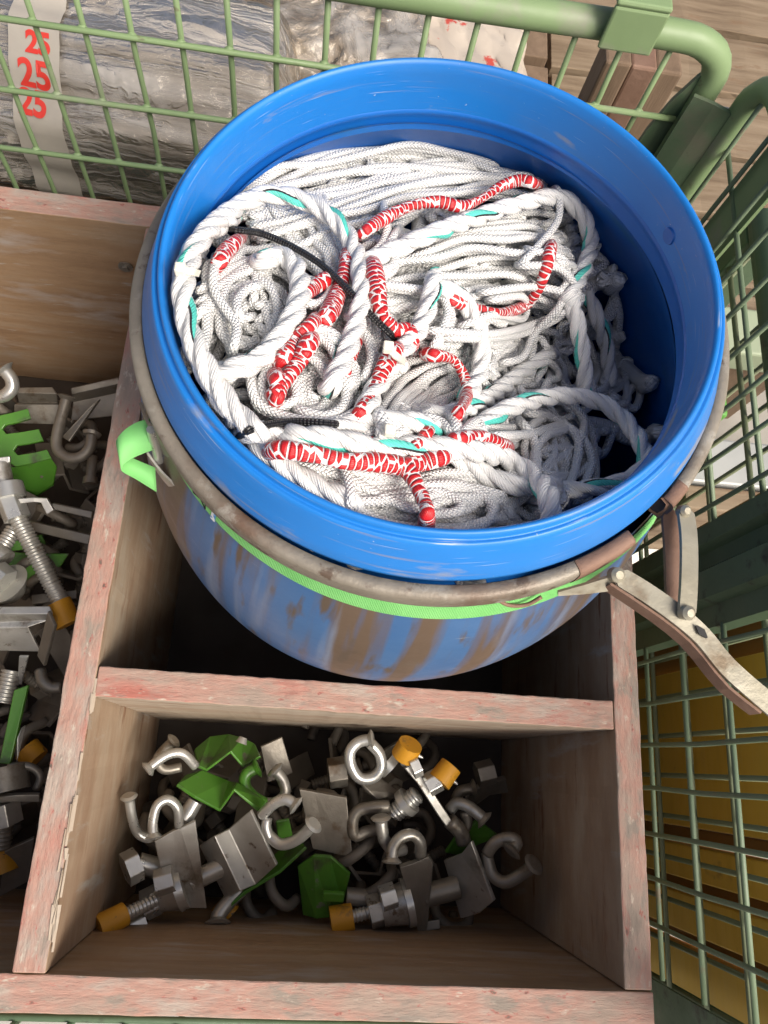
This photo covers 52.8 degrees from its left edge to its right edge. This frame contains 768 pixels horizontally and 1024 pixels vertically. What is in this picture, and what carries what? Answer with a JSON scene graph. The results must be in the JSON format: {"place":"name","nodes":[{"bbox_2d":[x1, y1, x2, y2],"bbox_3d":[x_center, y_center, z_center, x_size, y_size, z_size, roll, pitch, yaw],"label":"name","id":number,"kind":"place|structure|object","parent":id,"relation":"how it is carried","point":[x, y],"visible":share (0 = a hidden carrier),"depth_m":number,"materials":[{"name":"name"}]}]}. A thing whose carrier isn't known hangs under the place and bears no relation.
{"place":"outdoors","nodes":[
{"label":"outdoors","id":0,"kind":"place"},
{"bbox_2d":[0,182,767,1023],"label":"concrete ground","id":1,"kind":"structure","parent":0,"point":[730,424],"depth_m":1.46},
{"bbox_2d":[0,31,547,204],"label":"wooden pallet","id":2,"kind":"object","parent":1,"relation":"on","point":[535,58],"visible":0.1,"depth_m":1.27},
{"bbox_2d":[0,0,302,205],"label":"wrapped bundle","id":3,"kind":"object","parent":2,"relation":"on","point":[203,22],"visible":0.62,"depth_m":0.88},
{"bbox_2d":[268,0,420,78],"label":"clear plastic wrap","id":4,"kind":"object","parent":2,"relation":"on","point":[309,53],"visible":0.01,"depth_m":0.99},
{"bbox_2d":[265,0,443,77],"bbox_3d":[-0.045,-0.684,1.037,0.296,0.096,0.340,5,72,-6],"label":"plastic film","id":5,"kind":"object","parent":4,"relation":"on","point":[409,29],"visible":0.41,"depth_m":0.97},
{"bbox_2d":[421,16,526,75],"bbox_3d":[0.116,-0.636,1.059,0.182,0.087,0.360,5,72,-6],"label":"plastic sack","id":6,"kind":"object","parent":2,"relation":"on","point":[496,46],"visible":0.23,"depth_m":1.01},
{"bbox_2d":[578,48,631,114],"bbox_3d":[0.208,-0.398,0.989,0.028,0.445,0.035,5,72,-6],"label":"timber post","id":7,"kind":"object","parent":2,"relation":"on","point":[596,76],"visible":0.22,"depth_m":0.80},
{"bbox_2d":[606,49,656,128],"bbox_3d":[0.238,-0.400,0.997,0.028,0.438,0.035,5,72,-6],"label":"timber post","id":8,"kind":"object","parent":2,"relation":"on","point":[637,80],"visible":0.19,"depth_m":0.80,"materials":[{"name":"brown wood"}]},
{"bbox_2d":[629,49,681,139],"bbox_3d":[0.268,-0.402,1.004,0.028,0.431,0.035,5,72,-6],"label":"timber post","id":9,"kind":"object","parent":2,"relation":"on","point":[664,86],"visible":0.18,"depth_m":0.81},
{"bbox_2d":[0,0,767,1023],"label":"container","id":10,"kind":"object","parent":1,"relation":"on","point":[692,134],"visible":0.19,"depth_m":0.64,"materials":[{"name":"green metal"}]},
{"bbox_2d":[0,186,653,1023],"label":"wooden crate","id":11,"kind":"object","parent":10,"relation":"in","point":[164,642],"visible":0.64,"depth_m":0.69,"materials":[{"name":"brown wood"}]},
{"bbox_2d":[0,669,28,763],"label":"strip bracket","id":12,"kind":"object","parent":11,"relation":"in","point":[13,695],"visible":1,"depth_m":0.79,"materials":[{"name":"green metal"}]},
{"bbox_2d":[0,739,47,895],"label":"pipe coupler","id":13,"kind":"object","parent":11,"relation":"in","point":[15,863],"visible":0.98,"depth_m":0.78,"materials":[{"name":"metal"}]},
{"bbox_2d":[0,704,53,786],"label":"buried clamp","id":14,"kind":"object","parent":11,"relation":"in","point":[45,739],"visible":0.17,"depth_m":0.87,"materials":[{"name":"metal"}]},
{"bbox_2d":[0,668,64,767],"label":"buried clamp","id":15,"kind":"object","parent":14,"relation":"on","point":[42,711],"visible":0.39,"depth_m":0.86,"materials":[{"name":"metal"}]},
{"bbox_2d":[0,409,56,495],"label":"slotted bracket","id":16,"kind":"object","parent":11,"relation":"in","point":[30,469],"visible":0.94,"depth_m":0.92,"materials":[{"name":"green metal"}]},
{"bbox_2d":[0,606,62,693],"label":"steel channel","id":17,"kind":"object","parent":11,"relation":"in","point":[16,633],"visible":1,"depth_m":0.82,"materials":[{"name":"metal"}]},
{"bbox_2d":[0,456,76,629],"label":"threaded clamp","id":18,"kind":"object","parent":11,"relation":"in","point":[14,510],"visible":0.98,"depth_m":0.84,"materials":[{"name":"metal"}]},
{"bbox_2d":[0,525,26,603],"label":"pipe coupler","id":19,"kind":"object","parent":18,"relation":"attached to","point":[13,580],"visible":0.88,"depth_m":0.83,"materials":[{"name":"metal"}]},
{"bbox_2d":[14,532,68,584],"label":"buried clamp","id":20,"kind":"object","parent":11,"relation":"in","point":[60,544],"visible":0.17,"depth_m":0.95,"materials":[{"name":"metal"}]},
{"bbox_2d":[0,491,77,553],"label":"buried clamp","id":21,"kind":"object","parent":20,"relation":"on","point":[37,511],"visible":0.26,"depth_m":0.90,"materials":[{"name":"metal"}]},
{"bbox_2d":[0,574,79,663],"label":"buried clamp","id":22,"kind":"object","parent":20,"relation":"on","point":[31,583],"visible":0.11,"depth_m":0.90,"materials":[{"name":"metal"}]},
{"bbox_2d":[30,503,93,604],"bbox_3d":[-0.372,0.048,0.877,0.074,0.040,0.112,5,72,-6],"label":"steel channel","id":23,"kind":"object","parent":22,"relation":"on","point":[63,533],"visible":0.73,"depth_m":0.89,"materials":[{"name":"metal"}]},
{"bbox_2d":[37,607,77,675],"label":"buried clamp","id":24,"kind":"object","parent":11,"relation":"in","point":[60,648],"visible":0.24,"depth_m":0.87,"materials":[{"name":"metal"}]},
{"bbox_2d":[35,443,99,505],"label":"buried clamp","id":25,"kind":"object","parent":11,"relation":"in","point":[72,474],"visible":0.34,"depth_m":0.97,"materials":[{"name":"metal"}]},
{"bbox_2d":[50,489,98,581],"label":"buried clamp","id":26,"kind":"object","parent":11,"relation":"in","point":[84,525],"visible":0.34,"depth_m":0.93,"materials":[{"name":"metal"}]},
{"bbox_2d":[51,393,101,486],"bbox_3d":[-0.367,-0.087,0.929,0.059,0.046,0.104,5,72,-6],"label":"hook bar","id":27,"kind":"object","parent":11,"relation":"in","point":[83,454],"visible":1,"depth_m":0.92,"materials":[{"name":"metal"}]},
{"bbox_2d":[47,400,107,472],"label":"buried clamp","id":28,"kind":"object","parent":11,"relation":"in","point":[79,435],"visible":0.2,"depth_m":0.97,"materials":[{"name":"metal"}]},
{"bbox_2d":[14,387,58,423],"bbox_3d":[-0.432,-0.132,0.960,0.054,0.033,0.040,5,72,-6],"label":"steel channel","id":29,"kind":"object","parent":28,"relation":"on","point":[41,404],"visible":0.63,"depth_m":0.96,"materials":[{"name":"metal"}]},
{"bbox_2d":[63,377,118,441],"bbox_3d":[-0.364,-0.123,0.965,0.062,0.048,0.089,5,72,-6],"label":"steel channel","id":30,"kind":"object","parent":28,"relation":"on","point":[95,400],"visible":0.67,"depth_m":0.98,"materials":[{"name":"metal"}]},
{"bbox_2d":[95,791,223,931],"bbox_3d":[-0.207,0.342,0.746,0.121,0.074,0.135,5,72,-6],"label":"scaffold clamp","id":31,"kind":"object","parent":11,"relation":"in","point":[178,873],"visible":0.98,"depth_m":0.74,"materials":[{"name":"metal"}]},
{"bbox_2d":[139,789,227,850],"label":"buried clamp","id":32,"kind":"object","parent":11,"relation":"in","point":[208,818],"visible":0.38,"depth_m":0.81,"materials":[{"name":"metal"}]},
{"bbox_2d":[142,748,264,810],"bbox_3d":[-0.176,0.267,0.763,0.122,0.065,0.036,30,71,2],"label":"bent bracket","id":33,"kind":"object","parent":11,"relation":"in","point":[211,790],"visible":1,"depth_m":0.77,"materials":[{"name":"green metal"}]},
{"bbox_2d":[153,734,260,774],"bbox_3d":[-0.181,0.248,0.801,0.107,0.074,0.039,-2,73,-8],"label":"bent bracket","id":34,"kind":"object","parent":11,"relation":"in","point":[211,752],"visible":0.84,"depth_m":0.81,"materials":[{"name":"green metal"}]},
{"bbox_2d":[198,773,266,841],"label":"buried clamp","id":35,"kind":"object","parent":11,"relation":"in","point":[236,808],"visible":0.38,"depth_m":0.84,"materials":[{"name":"metal"}]},
{"bbox_2d":[204,818,306,923],"bbox_3d":[-0.135,0.364,0.783,0.124,0.058,0.041,-41,82,-17],"label":"bent bracket","id":36,"kind":"object","parent":11,"relation":"in","point":[224,909],"visible":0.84,"depth_m":0.77,"materials":[{"name":"green metal"}]},
{"bbox_2d":[200,793,320,896],"bbox_3d":[-0.121,0.322,0.753,0.115,0.080,0.062,-32,79,-16],"label":"scaffold clamp","id":37,"kind":"object","parent":11,"relation":"in","point":[239,851],"visible":1,"depth_m":0.75,"materials":[{"name":"metal"}]},
{"bbox_2d":[239,737,292,803],"bbox_3d":[-0.123,0.275,0.806,0.056,0.059,0.066,-17,75,-12],"label":"hook bar","id":38,"kind":"object","parent":11,"relation":"in","point":[277,765],"visible":0.88,"depth_m":0.80,"materials":[{"name":"silver metal"}]},
{"bbox_2d":[241,811,302,917],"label":"buried clamp","id":39,"kind":"object","parent":11,"relation":"in","point":[279,901],"visible":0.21,"depth_m":0.79,"materials":[{"name":"metal"}]},
{"bbox_2d":[270,780,359,860],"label":"buried clamp","id":40,"kind":"object","parent":39,"relation":"on","point":[350,789],"visible":0.34,"depth_m":0.84,"materials":[{"name":"metal"}]},
{"bbox_2d":[263,751,314,825],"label":"buried clamp","id":41,"kind":"object","parent":11,"relation":"in","point":[302,771],"visible":0.19,"depth_m":0.88,"materials":[{"name":"metal"}]},
{"bbox_2d":[207,752,300,834],"bbox_3d":[-0.140,0.314,0.865,0.113,0.060,0.079,44,110,8],"label":"buried clamp","id":42,"kind":"object","parent":41,"relation":"on","point":[231,769],"visible":0.23,"depth_m":0.85,"materials":[{"name":"metal"}]},
{"bbox_2d":[292,784,328,824],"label":"buried clamp","id":43,"kind":"object","parent":11,"relation":"in","point":[300,819],"visible":0.15,"depth_m":0.85,"materials":[{"name":"metal"}]},
{"bbox_2d":[310,836,397,893],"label":"buried clamp","id":44,"kind":"object","parent":43,"relation":"on","point":[359,851],"visible":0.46,"depth_m":0.78,"materials":[{"name":"metal"}]},
{"bbox_2d":[299,788,407,856],"bbox_3d":[-0.030,0.312,0.772,0.113,0.055,0.064,5,72,-6],"label":"scaffold clamp","id":45,"kind":"object","parent":44,"relation":"on","point":[340,831],"visible":0.93,"depth_m":0.78,"materials":[{"name":"metal"}]},
{"bbox_2d":[298,854,368,918],"bbox_3d":[-0.049,0.379,0.783,0.080,0.048,0.062,5,72,-6],"label":"bent bracket","id":46,"kind":"object","parent":11,"relation":"in","point":[323,880],"visible":0.91,"depth_m":0.78,"materials":[{"name":"green metal"}]},
{"bbox_2d":[300,726,374,806],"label":"buried clamp","id":47,"kind":"object","parent":11,"relation":"in","point":[340,733],"visible":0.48,"depth_m":0.88,"materials":[{"name":"metal"}]},
{"bbox_2d":[327,730,397,799],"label":"hook clamp","id":48,"kind":"object","parent":11,"relation":"in","point":[374,785],"visible":0.94,"depth_m":0.79,"materials":[{"name":"metal"}]},
{"bbox_2d":[340,746,410,849],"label":"buried clamp","id":49,"kind":"object","parent":11,"relation":"in","point":[365,753],"visible":0.21,"depth_m":0.88,"materials":[{"name":"metal"}]},
{"bbox_2d":[329,828,461,930],"bbox_3d":[0.015,0.387,0.761,0.101,0.078,0.127,41,72,6],"label":"scaffold clamp","id":50,"kind":"object","parent":11,"relation":"in","point":[412,895],"visible":0.98,"depth_m":0.76,"materials":[{"name":"grey metal"}]},
{"bbox_2d":[356,807,435,887],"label":"buried clamp","id":51,"kind":"object","parent":11,"relation":"in","point":[377,866],"visible":0.48,"depth_m":0.88,"materials":[{"name":"metal"}]},
{"bbox_2d":[356,733,439,802],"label":"buried clamp","id":52,"kind":"object","parent":11,"relation":"in","point":[397,776],"visible":0.3,"depth_m":0.90,"materials":[{"name":"metal"}]},
{"bbox_2d":[384,827,473,925],"bbox_3d":[0.045,0.411,0.849,0.079,0.060,0.113,-11,60,-32],"label":"buried clamp","id":53,"kind":"object","parent":11,"relation":"in","point":[437,853],"visible":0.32,"depth_m":0.84,"materials":[{"name":"metal"}]},
{"bbox_2d":[388,735,470,846],"bbox_3d":[0.050,0.285,0.790,0.090,0.052,0.105,5,72,-6],"label":"bolt clamp","id":54,"kind":"object","parent":11,"relation":"in","point":[437,778],"visible":1,"depth_m":0.78,"materials":[{"name":"metal"}]},
{"bbox_2d":[141,57,724,680],"bbox_3d":[0.015,-0.067,0.651,0.408,0.477,0.408,5,72,-6],"label":"plastic drum","id":55,"kind":"object","parent":11,"relation":"in","point":[629,193],"visible":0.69,"depth_m":0.48,"materials":[{"name":"plastic"}]},
{"bbox_2d":[116,402,655,618],"bbox_3d":[-0.008,0.007,0.475,0.332,0.063,0.110,19,71,-1],"label":"lashing strap","id":56,"kind":"object","parent":55,"relation":"attached to","point":[136,439],"visible":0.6,"depth_m":0.45,"materials":[{"name":"fabric"}]},
{"bbox_2d":[239,141,555,246],"bbox_3d":[0.011,-0.232,0.563,0.245,0.074,0.101,-21,76,-13],"label":"rope hank","id":57,"kind":"object","parent":55,"relation":"in","point":[445,171],"visible":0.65,"depth_m":0.55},
{"bbox_2d":[180,157,662,584],"bbox_3d":[0.037,-0.106,0.543,0.362,0.180,0.355,5,72,-6],"label":"rope tangle","id":58,"kind":"object","parent":55,"relation":"in","point":[607,279],"visible":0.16,"depth_m":0.58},
{"bbox_2d":[210,233,247,272],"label":"red rope","id":59,"kind":"object","parent":58,"relation":"on","point":[227,250],"visible":0.73,"depth_m":0.44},
{"bbox_2d":[192,243,308,357],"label":"rope hank","id":60,"kind":"object","parent":58,"relation":"on","point":[228,302],"visible":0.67,"depth_m":0.43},
{"bbox_2d":[218,246,310,383],"bbox_3d":[-0.071,-0.116,0.453,0.056,0.092,0.130,5,72,-6],"label":"twisted rope","id":61,"kind":"object","parent":58,"relation":"on","point":[253,362],"visible":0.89,"depth_m":0.42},
{"bbox_2d":[235,418,338,439],"bbox_3d":[-0.049,-0.044,0.418,0.071,0.065,0.027,-11,74,-11],"label":"black cord","id":62,"kind":"object","parent":58,"relation":"on","point":[248,430],"visible":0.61,"depth_m":0.39,"materials":[{"name":"fabric"}]},
{"bbox_2d":[264,331,319,400],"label":"red rope","id":63,"kind":"object","parent":58,"relation":"on","point":[307,346],"visible":0.66,"depth_m":0.41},
{"bbox_2d":[272,311,321,369],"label":"red rope","id":64,"kind":"object","parent":58,"relation":"on","point":[285,352],"visible":0.66,"depth_m":0.41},
{"bbox_2d":[245,443,363,512],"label":"twisted rope","id":65,"kind":"object","parent":58,"relation":"on","point":[310,480],"visible":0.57,"depth_m":0.39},
{"bbox_2d":[263,187,351,286],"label":"rope hank","id":66,"kind":"object","parent":58,"relation":"on","point":[326,248],"visible":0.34,"depth_m":0.50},
{"bbox_2d":[228,226,397,340],"bbox_3d":[-0.051,-0.144,0.480,0.145,0.061,0.035,33,71,4],"label":"black cord","id":67,"kind":"object","parent":58,"relation":"on","point":[351,293],"visible":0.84,"depth_m":0.46,"materials":[{"name":"fabric"}]},
{"bbox_2d":[318,247,351,326],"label":"red rope","id":68,"kind":"object","parent":58,"relation":"on","point":[330,309],"visible":0.7,"depth_m":0.45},
{"bbox_2d":[230,409,444,444],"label":"twisted rope","id":69,"kind":"object","parent":58,"relation":"on","point":[416,421],"visible":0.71,"depth_m":0.41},
{"bbox_2d":[261,440,435,527],"bbox_3d":[-0.019,-0.019,0.413,0.114,0.068,0.032,22,71,0],"label":"red rope","id":70,"kind":"object","parent":58,"relation":"on","point":[406,470],"visible":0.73,"depth_m":0.39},
{"bbox_2d":[245,331,481,519],"bbox_3d":[-0.020,-0.048,0.439,0.087,0.071,0.163,-36,80,-17],"label":"rope hank","id":71,"kind":"object","parent":58,"relation":"on","point":[303,399],"visible":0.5,"depth_m":0.41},
{"bbox_2d":[171,184,370,445],"bbox_3d":[-0.061,-0.120,0.445,0.109,0.073,0.200,5,72,-6],"label":"twisted rope","id":72,"kind":"object","parent":71,"relation":"on","point":[222,393],"visible":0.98,"depth_m":0.42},
{"bbox_2d":[351,340,403,420],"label":"red rope","id":73,"kind":"object","parent":58,"relation":"on","point":[386,364],"visible":0.57,"depth_m":0.43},
{"bbox_2d":[302,199,455,397],"bbox_3d":[-0.015,-0.150,0.498,0.102,0.100,0.196,-12,74,-11],"label":"rope hank","id":74,"kind":"object","parent":58,"relation":"on","point":[374,337],"visible":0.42,"depth_m":0.46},
{"bbox_2d":[271,461,508,528],"bbox_3d":[0.004,-0.015,0.439,0.170,0.088,0.072,5,72,-6],"label":"rope hank","id":75,"kind":"object","parent":58,"relation":"on","point":[368,487],"visible":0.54,"depth_m":0.41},
{"bbox_2d":[365,255,419,355],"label":"red rope","id":76,"kind":"object","parent":58,"relation":"on","point":[376,278],"visible":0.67,"depth_m":0.45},
{"bbox_2d":[353,265,443,420],"bbox_3d":[0.015,-0.108,0.475,0.022,0.094,0.175,24,71,0],"label":"twisted rope","id":77,"kind":"object","parent":58,"relation":"on","point":[425,313],"visible":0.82,"depth_m":0.46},
{"bbox_2d":[277,423,561,518],"bbox_3d":[0.026,-0.025,0.440,0.188,0.103,0.055,15,71,-3],"label":"twisted rope","id":78,"kind":"object","parent":58,"relation":"on","point":[546,493],"visible":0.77,"depth_m":0.41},
{"bbox_2d":[387,450,452,474],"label":"red rope","id":79,"kind":"object","parent":58,"relation":"on","point":[430,460],"visible":0.59,"depth_m":0.41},
{"bbox_2d":[364,405,487,437],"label":"rope hank","id":80,"kind":"object","parent":58,"relation":"on","point":[450,423],"visible":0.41,"depth_m":0.43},
{"bbox_2d":[418,347,472,421],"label":"red rope","id":81,"kind":"object","parent":58,"relation":"on","point":[435,355],"visible":0.87,"depth_m":0.46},
{"bbox_2d":[381,307,530,433],"bbox_3d":[0.052,-0.086,0.513,0.097,0.129,0.168,18,71,-1],"label":"rope hank","id":82,"kind":"object","parent":58,"relation":"on","point":[444,390],"visible":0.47,"depth_m":0.49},
{"bbox_2d":[440,279,491,401],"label":"twisted rope","id":83,"kind":"object","parent":58,"relation":"on","point":[479,372],"visible":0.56,"depth_m":0.49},
{"bbox_2d":[361,209,592,317],"bbox_3d":[0.070,-0.172,0.550,0.211,0.106,0.097,-15,75,-12],"label":"rope hank","id":84,"kind":"object","parent":58,"relation":"on","point":[504,229],"visible":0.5,"depth_m":0.52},
{"bbox_2d":[445,430,514,449],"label":"red rope","id":85,"kind":"object","parent":58,"relation":"on","point":[467,436],"visible":0.59,"depth_m":0.43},
{"bbox_2d":[364,188,599,306],"bbox_3d":[0.065,-0.181,0.543,0.190,0.102,0.092,-2,73,-8],"label":"twisted rope","id":86,"kind":"object","parent":58,"relation":"on","point":[575,207],"visible":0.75,"depth_m":0.53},
{"bbox_2d":[411,343,559,421],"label":"twisted rope","id":87,"kind":"object","parent":58,"relation":"on","point":[507,382],"visible":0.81,"depth_m":0.51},
{"bbox_2d":[449,239,556,315],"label":"red rope","id":88,"kind":"object","parent":58,"relation":"on","point":[457,302],"visible":0.77,"depth_m":0.52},
{"bbox_2d":[428,185,584,372],"bbox_3d":[0.097,-0.154,0.549,0.078,0.110,0.198,36,71,5],"label":"rope hank","id":89,"kind":"object","parent":58,"relation":"on","point":[520,328],"visible":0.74,"depth_m":0.52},
{"bbox_2d":[451,458,562,496],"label":"twisted rope","id":90,"kind":"object","parent":58,"relation":"on","point":[484,473],"visible":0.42,"depth_m":0.44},
{"bbox_2d":[485,309,609,525],"bbox_3d":[0.117,-0.072,0.537,0.112,0.143,0.244,30,71,3],"label":"rope hank","id":91,"kind":"object","parent":58,"relation":"on","point":[539,437],"visible":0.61,"depth_m":0.52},
{"bbox_2d":[466,386,652,499],"bbox_3d":[0.105,-0.042,0.487,0.149,0.059,0.080,-16,75,-12],"label":"twisted rope","id":92,"kind":"object","parent":58,"relation":"on","point":[611,409],"visible":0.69,"depth_m":0.50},
{"bbox_2d":[564,295,593,390],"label":"twisted rope","id":93,"kind":"object","parent":58,"relation":"on","point":[575,316],"visible":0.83,"depth_m":0.54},
{"bbox_2d":[583,288,617,386],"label":"twisted rope","id":94,"kind":"object","parent":58,"relation":"on","point":[592,306],"visible":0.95,"depth_m":0.59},
{"bbox_2d":[129,178,767,715],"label":"locking ring","id":95,"kind":"object","parent":55,"relation":"attached to","point":[675,604],"visible":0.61,"depth_m":0.42,"materials":[{"name":"grey metal"}]},
{"bbox_2d":[357,174,543,242],"bbox_3d":[0.048,-0.214,0.546,0.178,0.086,0.039,-27,78,-15],"label":"red rope","id":96,"kind":"object","parent":55,"relation":"in","point":[379,221],"visible":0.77,"depth_m":0.51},
{"bbox_2d":[445,797,496,854],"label":"hook clamp","id":97,"kind":"object","parent":11,"relation":"in","point":[480,831],"visible":0.84,"depth_m":0.80,"materials":[{"name":"metal"}]},
{"bbox_2d":[450,758,507,804],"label":"hook clamp","id":98,"kind":"object","parent":11,"relation":"in","point":[488,781],"visible":0.84,"depth_m":0.86,"materials":[{"name":"metal"}]},
{"bbox_2d":[444,831,542,917],"bbox_3d":[0.101,0.356,0.771,0.091,0.082,0.061,-38,81,-17],"label":"scaffold clamp","id":99,"kind":"object","parent":11,"relation":"in","point":[470,871],"visible":1,"depth_m":0.77,"materials":[{"name":"metal"}]},
{"bbox_2d":[544,0,767,418],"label":"wooden pallet","id":100,"kind":"object","parent":1,"relation":"on","point":[740,27],"visible":0.09,"depth_m":1.40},
{"bbox_2d":[725,307,762,371],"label":"steel beam","id":101,"kind":"structure","parent":100,"relation":"on","point":[755,343],"depth_m":1.18,"materials":[{"name":"green paint"}]},
{"bbox_2d":[632,489,767,679],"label":"formwork board","id":102,"kind":"object","parent":1,"relation":"on","point":[747,648],"visible":0.03,"depth_m":0.86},
{"bbox_2d":[643,485,759,548],"bbox_3d":[0.613,0.036,1.213,0.430,0.260,0.035,5,72,-6],"label":"plank","id":103,"kind":"object","parent":1,"relation":"on","point":[697,503],"visible":0.06,"depth_m":1.08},
{"bbox_2d":[691,439,767,491],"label":"steel beam","id":104,"kind":"structure","parent":103,"relation":"on","point":[733,458],"depth_m":1.09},
{"bbox_2d":[637,208,767,1023],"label":"container","id":105,"kind":"object","parent":1,"relation":"on","point":[755,266],"visible":0.18,"depth_m":0.75,"materials":[{"name":"green metal"}]},
{"bbox_2d":[638,652,767,839],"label":"formwork board","id":106,"kind":"object","parent":1,"relation":"on","point":[706,713],"visible":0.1,"depth_m":0.83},
{"bbox_2d":[644,820,767,851],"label":"formwork board","id":107,"kind":"object","parent":1,"relation":"on","point":[727,839],"visible":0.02,"depth_m":0.82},
{"bbox_2d":[645,835,767,902],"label":"formwork board","id":108,"kind":"object","parent":1,"relation":"on","point":[757,866],"visible":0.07,"depth_m":0.79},
{"bbox_2d":[646,867,767,911],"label":"formwork board","id":109,"kind":"object","parent":1,"relation":"on","point":[730,896],"visible":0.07,"depth_m":0.82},
{"bbox_2d":[647,879,767,965],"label":"formwork board","id":110,"kind":"object","parent":1,"relation":"on","point":[725,935],"visible":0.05,"depth_m":0.78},
{"bbox_2d":[650,926,767,1023],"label":"formwork board","id":111,"kind":"object","parent":1,"relation":"on","point":[727,992],"visible":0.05,"depth_m":0.78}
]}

